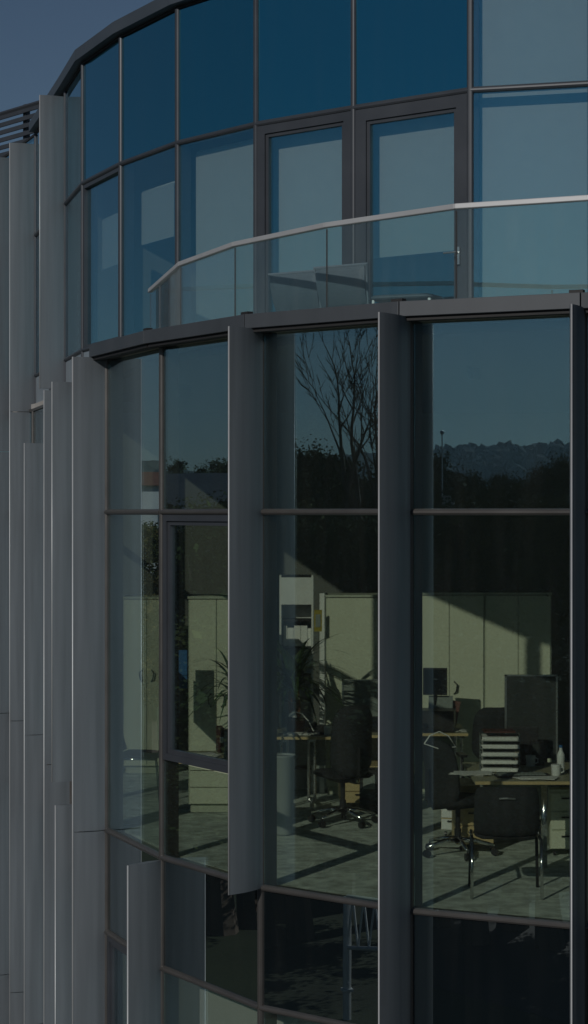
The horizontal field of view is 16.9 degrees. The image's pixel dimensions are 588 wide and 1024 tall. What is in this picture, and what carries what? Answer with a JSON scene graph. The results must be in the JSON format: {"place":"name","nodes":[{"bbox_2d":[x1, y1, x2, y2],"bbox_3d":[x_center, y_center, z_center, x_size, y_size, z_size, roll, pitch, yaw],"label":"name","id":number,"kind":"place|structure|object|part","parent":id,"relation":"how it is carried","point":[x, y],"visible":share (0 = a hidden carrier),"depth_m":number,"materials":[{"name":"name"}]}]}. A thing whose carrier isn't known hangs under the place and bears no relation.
{"place":"outdoors","nodes":[
{"label":"outdoors","id":0,"kind":"place"},
{"bbox_2d":[0,0,153,152],"label":"sky","id":1,"kind":"structure","parent":0,"point":[38,38],"materials":[{"name":"blue"}]},
{"bbox_2d":[179,647,306,722],"bbox_3d":[-0.525,1.679,18.483,1.202,0.998,1.357,0,0,-15],"label":"potted plant","id":2,"kind":"object","parent":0,"point":[223,684],"visible":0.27,"depth_m":18.36,"materials":[{"name":"green plant"}]},
{"bbox_2d":[369,293,444,303],"bbox_3d":[0.973,-1.681,17.025,0.628,0.372,0.400,0,0,22],"label":"footstool","id":3,"kind":"object","parent":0,"point":[407,297],"visible":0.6,"depth_m":16.85,"materials":[{"name":"metal"}]},
{"bbox_2d":[453,700,460,723],"bbox_3d":[1.550,2.022,19.810,0.100,0.280,0.240,13,-4,-20],"label":"pink folder","id":4,"kind":"object","parent":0,"point":[456,704],"visible":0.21,"depth_m":19.71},
{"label":"pavement","id":5,"kind":"structure","parent":0,"visible":0},
{"bbox_2d":[0,0,587,1023],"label":"office building","id":6,"kind":"structure","parent":5,"relation":"on","point":[186,408],"depth_m":18.31,"materials":[{"name":"grey glass"}]},
{"bbox_2d":[83,167,118,347],"bbox_3d":[-2.165,-2.868,22.563,0.090,1.938,1.373,0,0,-23],"label":"window","id":7,"kind":"structure","parent":6,"relation":"in","point":[89,189],"depth_m":23.08,"materials":[{"name":"grey metal"}]},
{"bbox_2d":[107,936,126,1023],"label":"window","id":8,"kind":"structure","parent":6,"relation":"in","point":[113,946],"depth_m":17.93,"materials":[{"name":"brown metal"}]},
{"bbox_2d":[123,595,158,772],"bbox_3d":[-1.632,1.919,22.111,0.531,1.961,0.518,0,0,0],"label":"storage cupboard","id":9,"kind":"object","parent":6,"relation":"on","point":[140,671],"visible":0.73,"depth_m":21.89,"materials":[{"name":"beige laminate"}]},
{"bbox_3d":[-1.757,1.892,21.881,0.245,1.840,0.057,0,0,0],"label":"door","id":10,"kind":"part","parent":9,"relation":"part of","materials":[{"name":"beige laminate"}]},
{"bbox_3d":[-1.507,1.892,21.881,0.245,1.840,0.057,0,0,0],"label":"door","id":11,"kind":"part","parent":9,"relation":"part of","materials":[{"name":"beige laminate"}]},
{"bbox_2d":[123,736,158,801],"bbox_3d":[-1.592,2.481,19.955,0.584,0.841,0.548,0,0,5],"label":"desk","id":12,"kind":"object","parent":6,"relation":"on","point":[140,755],"visible":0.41,"depth_m":19.74,"materials":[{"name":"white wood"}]},
{"bbox_2d":[179,650,186,687],"bbox_3d":[-1.094,1.600,18.600,0.165,0.600,0.370,0,0,-23],"label":"blue poster board","id":13,"kind":"object","parent":6,"relation":"attached to","point":[182,668],"visible":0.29,"depth_m":18.59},
{"bbox_2d":[163,515,227,772],"bbox_3d":[-0.652,1.047,15.947,0.090,2.053,1.524,0,0,-33],"label":"window","id":14,"kind":"structure","parent":6,"relation":"in","point":[170,753],"depth_m":16.51,"materials":[{"name":"grey metal"}]},
{"bbox_2d":[179,751,227,763],"bbox_3d":[-0.730,2.535,17.680,0.605,0.710,0.719,0,0,0],"label":"desk","id":15,"kind":"object","parent":6,"relation":"on","point":[221,756],"visible":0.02,"depth_m":17.92,"materials":[{"name":"brown wood"}]},
{"bbox_2d":[192,752,219,756],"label":"paper sheets","id":16,"kind":"object","parent":15,"relation":"on","point":[211,754],"visible":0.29,"depth_m":17.61,"materials":[{"name":"white paper"}]},
{"bbox_2d":[216,726,223,752],"bbox_3d":[-0.659,2.028,17.623,0.050,0.220,0.243,0,0,-8],"label":"ring binder","id":17,"kind":"object","parent":15,"relation":"on","point":[219,739],"visible":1,"depth_m":17.51,"materials":[{"name":"paper"}]},
{"bbox_2d":[224,729,227,758],"bbox_3d":[-0.589,2.058,17.550,0.060,0.240,0.250,0,0,0],"label":"box file","id":18,"kind":"object","parent":15,"relation":"on","point":[225,743],"visible":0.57,"depth_m":17.43,"materials":[{"name":"grey cardboard"}]},
{"bbox_2d":[188,594,227,811],"bbox_3d":[-0.748,1.856,19.261,0.554,2.088,0.518,0,0,0],"label":"storage cupboard","id":19,"kind":"object","parent":6,"relation":"on","point":[207,635],"visible":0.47,"depth_m":19.04,"materials":[{"name":"beige laminate"}]},
{"bbox_3d":[-0.879,1.585,19.031,0.256,1.481,0.057,0,0,0],"label":"door","id":20,"kind":"part","parent":19,"relation":"part of","materials":[{"name":"beige laminate"}]},
{"bbox_3d":[-0.617,1.585,19.031,0.256,1.481,0.057,0,0,0],"label":"door","id":21,"kind":"part","parent":19,"relation":"part of","materials":[{"name":"beige laminate"}]},
{"bbox_2d":[277,753,295,835],"bbox_3d":[-0.093,2.540,17.775,0.230,0.720,0.270,0,0,0],"label":"waste bin","id":22,"kind":"object","parent":6,"relation":"on","point":[285,777],"visible":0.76,"depth_m":17.68,"materials":[{"name":"plastic"}]},
{"bbox_2d":[268,270,320,311],"bbox_3d":[0.168,-1.826,17.952,0.564,0.659,0.636,0,0,34],"label":"terrace chair","id":23,"kind":"object","parent":6,"relation":"on","point":[294,290],"visible":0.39,"depth_m":17.70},
{"bbox_2d":[279,575,312,792],"bbox_3d":[0.024,1.778,20.549,0.350,2.244,0.301,0,0,0],"label":"bookshelf","id":24,"kind":"object","parent":6,"relation":"on","point":[295,599],"visible":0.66,"depth_m":20.40,"materials":[{"name":"white wood"}]},
{"bbox_2d":[284,625,286,645],"bbox_3d":[-0.091,1.284,20.595,0.036,0.210,0.200,0,0,0],"label":"ring binder","id":25,"kind":"object","parent":24,"relation":"on","point":[285,635],"visible":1,"depth_m":20.50,"materials":[{"name":"paper"}]},
{"bbox_2d":[287,627,293,645],"bbox_3d":[-0.036,1.296,20.595,0.066,0.187,0.200,0,0,0],"label":"ring binder","id":26,"kind":"object","parent":24,"relation":"on","point":[290,636],"visible":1,"depth_m":20.50,"materials":[{"name":"paper"}]},
{"bbox_2d":[294,624,299,645],"bbox_3d":[0.034,1.282,20.595,0.066,0.214,0.200,0,0,0],"label":"ring binder","id":27,"kind":"object","parent":24,"relation":"on","point":[296,634],"visible":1,"depth_m":20.50,"materials":[{"name":"paper"}]},
{"bbox_2d":[301,624,306,645],"bbox_3d":[0.104,1.283,20.595,0.066,0.212,0.200,0,0,0],"label":"ring binder","id":28,"kind":"object","parent":24,"relation":"on","point":[303,633],"visible":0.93,"depth_m":20.50,"materials":[{"name":"paper"}]},
{"bbox_2d":[307,627,310,645],"bbox_3d":[0.159,1.298,20.595,0.036,0.183,0.200,0,0,0],"label":"ring binder","id":29,"kind":"object","parent":24,"relation":"on","point":[309,635],"visible":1,"depth_m":20.50,"materials":[{"name":"paper"}]},
{"bbox_2d":[277,727,330,810],"bbox_3d":[0.002,2.525,19.395,0.786,0.730,0.849,0,0,0],"label":"desk","id":30,"kind":"object","parent":6,"relation":"on","point":[307,750],"visible":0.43,"depth_m":19.63,"materials":[{"name":"brown wood"}]},
{"bbox_2d":[283,732,315,735],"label":"paper sheets","id":31,"kind":"object","parent":30,"relation":"on","point":[297,733],"visible":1,"depth_m":19.15,"materials":[{"name":"white paper"}]},
{"bbox_2d":[288,711,319,734],"bbox_3d":[0.099,2.045,19.200,0.313,0.228,0.120,0,0,0],"label":"desk lamp","id":32,"kind":"object","parent":30,"relation":"on","point":[292,714],"visible":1,"depth_m":19.18,"materials":[{"name":"white plastic"}]},
{"bbox_2d":[277,633,350,731],"bbox_3d":[-0.037,1.651,19.405,1.304,1.017,1.363,0,0,0],"label":"potted plant","id":33,"kind":"object","parent":30,"relation":"on","point":[289,678],"visible":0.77,"depth_m":19.26,"materials":[{"name":"green plant"}]},
{"bbox_2d":[307,721,331,734],"bbox_3d":[0.262,2.110,19.275,0.220,0.119,0.204,0,0,15],"label":"desk phone","id":34,"kind":"object","parent":30,"relation":"on","point":[317,728],"visible":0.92,"depth_m":19.23,"materials":[{"name":"black plastic"}]},
{"bbox_2d":[324,725,331,734],"bbox_3d":[0.334,2.114,19.129,0.098,0.090,0.083,0,0,-36],"label":"mug","id":35,"kind":"object","parent":30,"relation":"on","point":[327,729],"visible":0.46,"depth_m":19.09,"materials":[{"name":"grey ceramic"}]},
{"bbox_2d":[258,111,350,312],"bbox_3d":[0.120,-2.788,19.285,1.180,2.097,0.090,0,0,40],"label":"terrace door","id":36,"kind":"structure","parent":6,"relation":"in","point":[266,133],"depth_m":19.57,"materials":[{"name":"grey metal"}]},
{"bbox_2d":[314,610,321,631],"bbox_3d":[0.244,1.106,20.098,0.080,0.220,0.024,0,0,0],"label":"yellow sign","id":37,"kind":"object","parent":6,"relation":"attached to","point":[317,620],"visible":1,"depth_m":20.09,"materials":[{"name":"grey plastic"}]},
{"bbox_2d":[319,592,323,792],"bbox_3d":[0.289,1.870,20.550,0.050,2.060,0.300,0,0,0],"label":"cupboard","id":38,"kind":"object","parent":6,"relation":"on","point":[321,699],"visible":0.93,"depth_m":20.40,"materials":[{"name":"white plastic"}]},
{"bbox_2d":[313,262,369,307],"bbox_3d":[0.573,-1.826,17.472,0.564,0.659,0.636,0,0,34],"label":"terrace chair","id":39,"kind":"object","parent":6,"relation":"on","point":[348,284],"visible":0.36,"depth_m":17.20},
{"bbox_2d":[308,705,377,827],"bbox_3d":[0.473,2.334,18.361,0.657,1.129,0.663,0,0,-25],"label":"office chair","id":40,"kind":"object","parent":6,"relation":"on","point":[351,748],"visible":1,"depth_m":18.11,"materials":[{"name":"black fabric"}]},
{"bbox_2d":[325,593,377,793],"bbox_3d":[0.622,1.874,20.461,0.598,2.051,0.518,0,0,0],"label":"storage cupboard","id":41,"kind":"object","parent":6,"relation":"on","point":[351,619],"visible":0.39,"depth_m":20.24,"materials":[{"name":"beige laminate"}]},
{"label":"door","id":42,"kind":"part","parent":41,"relation":"part of","materials":[{"name":"beige laminate"}]},
{"bbox_2d":[339,760,377,802],"bbox_3d":[0.656,2.689,19.507,0.420,0.419,0.536,0,0,0],"label":"drawer pedestal","id":43,"kind":"object","parent":6,"relation":"on","point":[351,793],"visible":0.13,"depth_m":19.26,"materials":[{"name":"brown wood"}]},
{"bbox_2d":[359,767,377,811],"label":"pc tower","id":44,"kind":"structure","parent":6,"relation":"on","point":[368,793],"depth_m":19.05,"materials":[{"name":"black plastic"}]},
{"bbox_2d":[372,732,377,759],"bbox_3d":[0.755,2.525,19.546,0.673,0.730,0.849,0,0,0],"label":"desk","id":45,"kind":"object","parent":6,"relation":"on","point":[374,745],"visible":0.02,"depth_m":19.79,"materials":[{"name":"brown wood"}]},
{"bbox_2d":[342,679,377,715],"bbox_3d":[0.707,1.922,19.875,0.450,0.475,0.040,0,0,0],"label":"desk screen","id":46,"kind":"object","parent":45,"relation":"on","point":[356,692],"visible":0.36,"depth_m":19.86,"materials":[{"name":"grey fabric"}]},
{"bbox_2d":[372,716,377,731],"bbox_3d":[0.791,2.084,19.445,0.220,0.149,0.160,0,0,0],"label":"computer monitor","id":47,"kind":"object","parent":45,"relation":"on","point":[374,723],"visible":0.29,"depth_m":19.40,"materials":[{"name":"black plastic"}]},
{"bbox_2d":[356,93,466,303],"bbox_3d":[1.090,-2.788,18.459,1.257,2.097,0.162,0,0,38],"label":"terrace door","id":48,"kind":"structure","parent":6,"relation":"in","point":[366,118],"depth_m":18.46,"materials":[{"name":"grey metal"}]},
{"bbox_2d":[422,724,467,777],"bbox_3d":[1.410,2.525,19.728,0.580,0.730,0.914,0,0,0],"label":"desk","id":49,"kind":"object","parent":6,"relation":"on","point":[452,735],"visible":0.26,"depth_m":19.72,"materials":[{"name":"brown wood"}]},
{"bbox_2d":[422,722,443,732],"bbox_3d":[1.344,2.110,19.424,0.204,0.119,0.204,0,0,-15],"label":"desk phone","id":50,"kind":"object","parent":49,"relation":"on","point":[426,730],"visible":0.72,"depth_m":19.33,"materials":[{"name":"black plastic"}]},
{"bbox_2d":[423,668,446,704],"bbox_3d":[1.406,1.855,19.670,0.240,0.609,0.160,0,0,8],"label":"computer monitor","id":51,"kind":"object","parent":49,"relation":"on","point":[435,682],"visible":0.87,"depth_m":19.63,"materials":[{"name":"black plastic"}]},
{"bbox_2d":[422,696,455,731],"bbox_3d":[1.420,1.989,19.527,0.340,0.319,0.354,0,0,8],"label":"printer","id":52,"kind":"object","parent":49,"relation":"on","point":[441,714],"visible":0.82,"depth_m":19.36,"materials":[{"name":"black plastic"}]},
{"bbox_2d":[454,728,466,731],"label":"paper sheets","id":53,"kind":"object","parent":49,"relation":"on","point":[459,730],"visible":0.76,"depth_m":19.48,"materials":[{"name":"white paper"}]},
{"bbox_2d":[441,809,451,834],"bbox_3d":[1.487,2.700,17.850,0.240,0.399,0.536,0,0,14],"label":"drawer pedestal","id":54,"kind":"object","parent":6,"relation":"on","point":[446,819],"visible":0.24,"depth_m":17.62,"materials":[{"name":"white wood"}]},
{"bbox_2d":[422,591,484,791],"bbox_3d":[1.603,1.865,20.611,0.738,2.069,0.518,0,0,0],"label":"storage cupboard","id":55,"kind":"object","parent":6,"relation":"on","point":[453,632],"visible":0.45,"depth_m":20.39,"materials":[{"name":"beige laminate"}]},
{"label":"door","id":56,"kind":"part","parent":55,"relation":"part of","materials":[{"name":"beige laminate"}]},
{"bbox_3d":[1.780,1.838,20.381,0.348,1.948,0.057,0,0,0],"label":"door","id":57,"kind":"part","parent":55,"relation":"part of","materials":[{"name":"beige laminate"}]},
{"bbox_2d":[422,738,497,860],"bbox_3d":[1.364,2.400,16.720,0.660,0.999,0.658,0,0,-35],"label":"office chair","id":58,"kind":"object","parent":6,"relation":"on","point":[442,787],"visible":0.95,"depth_m":16.51,"materials":[{"name":"black fabric"}]},
{"bbox_2d":[424,731,455,748],"bbox_3d":[1.217,1.903,16.471,0.277,0.154,0.010,0,0,-10],"label":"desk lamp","id":59,"kind":"object","parent":58,"relation":"hanging from","point":[435,733],"visible":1,"depth_m":16.46,"materials":[{"name":"plastic"}]},
{"bbox_2d":[452,778,493,850],"bbox_3d":[1.547,2.619,17.107,0.320,0.559,0.536,0,0,0],"label":"drawer pedestal","id":60,"kind":"object","parent":6,"relation":"on","point":[467,785],"visible":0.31,"depth_m":16.86,"materials":[{"name":"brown wood"}]},
{"bbox_2d":[456,707,503,777],"bbox_3d":[1.818,2.340,18.284,0.657,1.119,0.674,0,0,-5],"label":"office chair","id":61,"kind":"object","parent":6,"relation":"on","point":[489,718],"visible":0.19,"depth_m":18.02,"materials":[{"name":"black fabric"}]},
{"bbox_2d":[468,787,543,899],"bbox_3d":[1.607,2.481,15.015,0.548,0.841,0.584,0,0,3],"label":"visitor chair","id":62,"kind":"object","parent":6,"relation":"on","point":[506,812],"visible":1,"depth_m":14.79,"materials":[{"name":"black fabric"}]},
{"bbox_2d":[462,762,569,867],"bbox_3d":[2.345,2.530,16.449,1.784,0.740,1.226,0,0,0],"label":"desk","id":63,"kind":"object","parent":6,"relation":"on","point":[542,786],"visible":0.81,"depth_m":16.10,"materials":[{"name":"brown wood"}]},
{"bbox_2d":[450,770,493,775],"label":"paper sheets","id":64,"kind":"object","parent":63,"relation":"on","point":[473,773],"visible":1,"depth_m":16.19,"materials":[{"name":"white paper"}]},
{"bbox_2d":[479,732,519,772],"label":"letter trays","id":65,"kind":"object","parent":63,"relation":"on","point":[496,753],"visible":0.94,"depth_m":16.39,"materials":[{"name":"white plastic"}]},
{"bbox_2d":[482,729,515,732],"bbox_3d":[1.709,1.827,16.500,0.260,0.012,0.220,0,0,0],"label":"red folder","id":66,"kind":"object","parent":65,"relation":"on","point":[498,730],"visible":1,"depth_m":16.46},
{"bbox_2d":[511,751,519,770],"bbox_3d":[1.842,2.074,16.425,0.070,0.171,0.070,0,0,0],"label":"pen pot","id":67,"kind":"object","parent":63,"relation":"on","point":[514,766],"visible":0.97,"depth_m":16.40,"materials":[{"name":"black plastic"}]},
{"bbox_2d":[494,772,550,777],"bbox_3d":[1.862,2.145,16.125,0.440,0.024,0.150,0,0,-6],"label":"keyboard","id":68,"kind":"object","parent":63,"relation":"on","point":[507,774],"visible":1,"depth_m":16.07,"materials":[{"name":"white plastic"}]},
{"bbox_2d":[508,726,537,764],"bbox_3d":[1.962,2.000,16.930,0.260,0.319,0.160,0,0,10],"label":"computer monitor","id":69,"kind":"object","parent":63,"relation":"on","point":[528,734],"visible":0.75,"depth_m":16.93,"materials":[{"name":"black plastic"}]},
{"bbox_2d":[526,755,537,765],"bbox_3d":[2.018,2.114,16.796,0.098,0.090,0.083,0,0,36],"label":"mug","id":70,"kind":"object","parent":63,"relation":"on","point":[530,760],"visible":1,"depth_m":16.77,"materials":[{"name":"black ceramic"}]},
{"bbox_2d":[512,776,559,779],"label":"paper sheets","id":71,"kind":"object","parent":63,"relation":"on","point":[538,777],"visible":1,"depth_m":15.97,"materials":[{"name":"white paper"}]},
{"bbox_2d":[530,741,544,765],"bbox_3d":[2.077,2.059,16.872,0.110,0.200,0.127,0,0,0],"label":"desk speaker","id":72,"kind":"object","parent":63,"relation":"on","point":[537,748],"visible":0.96,"depth_m":16.81,"materials":[{"name":"black plastic"}]},
{"bbox_2d":[551,764,563,775],"bbox_3d":[2.154,2.114,16.204,0.098,0.090,0.083,0,0,-36],"label":"mug","id":73,"kind":"object","parent":63,"relation":"on","point":[555,769],"visible":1,"depth_m":16.17,"materials":[{"name":"white ceramic"}]},
{"bbox_2d":[557,745,564,772],"bbox_3d":[2.207,2.044,16.350,0.064,0.230,0.064,0,0,0],"label":"water bottle","id":74,"kind":"object","parent":63,"relation":"on","point":[560,757],"visible":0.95,"depth_m":16.33,"materials":[{"name":"white plastic"}]},
{"bbox_2d":[483,591,551,761],"bbox_3d":[2.314,1.865,20.611,0.695,2.069,0.518,0,0,0],"label":"storage cupboard","id":75,"kind":"object","parent":6,"relation":"on","point":[517,632],"visible":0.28,"depth_m":20.39,"materials":[{"name":"beige laminate"}]},
{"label":"door","id":76,"kind":"part","parent":75,"relation":"part of","materials":[{"name":"beige laminate"}]},
{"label":"door","id":77,"kind":"part","parent":75,"relation":"part of","materials":[{"name":"beige laminate"}]},
{"bbox_2d":[504,675,557,759],"bbox_3d":[2.070,1.791,17.250,0.460,0.739,0.040,0,0,0],"label":"desk screen","id":78,"kind":"object","parent":6,"relation":"on","point":[530,700],"visible":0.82,"depth_m":17.23,"materials":[{"name":"grey fabric"}]},
{"bbox_2d":[547,787,569,854],"bbox_3d":[2.311,2.619,16.882,0.300,0.559,0.536,0,0,0],"label":"drawer pedestal","id":79,"kind":"object","parent":6,"relation":"on","point":[558,822],"visible":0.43,"depth_m":16.63,"materials":[{"name":"beige laminate"}]}
]}

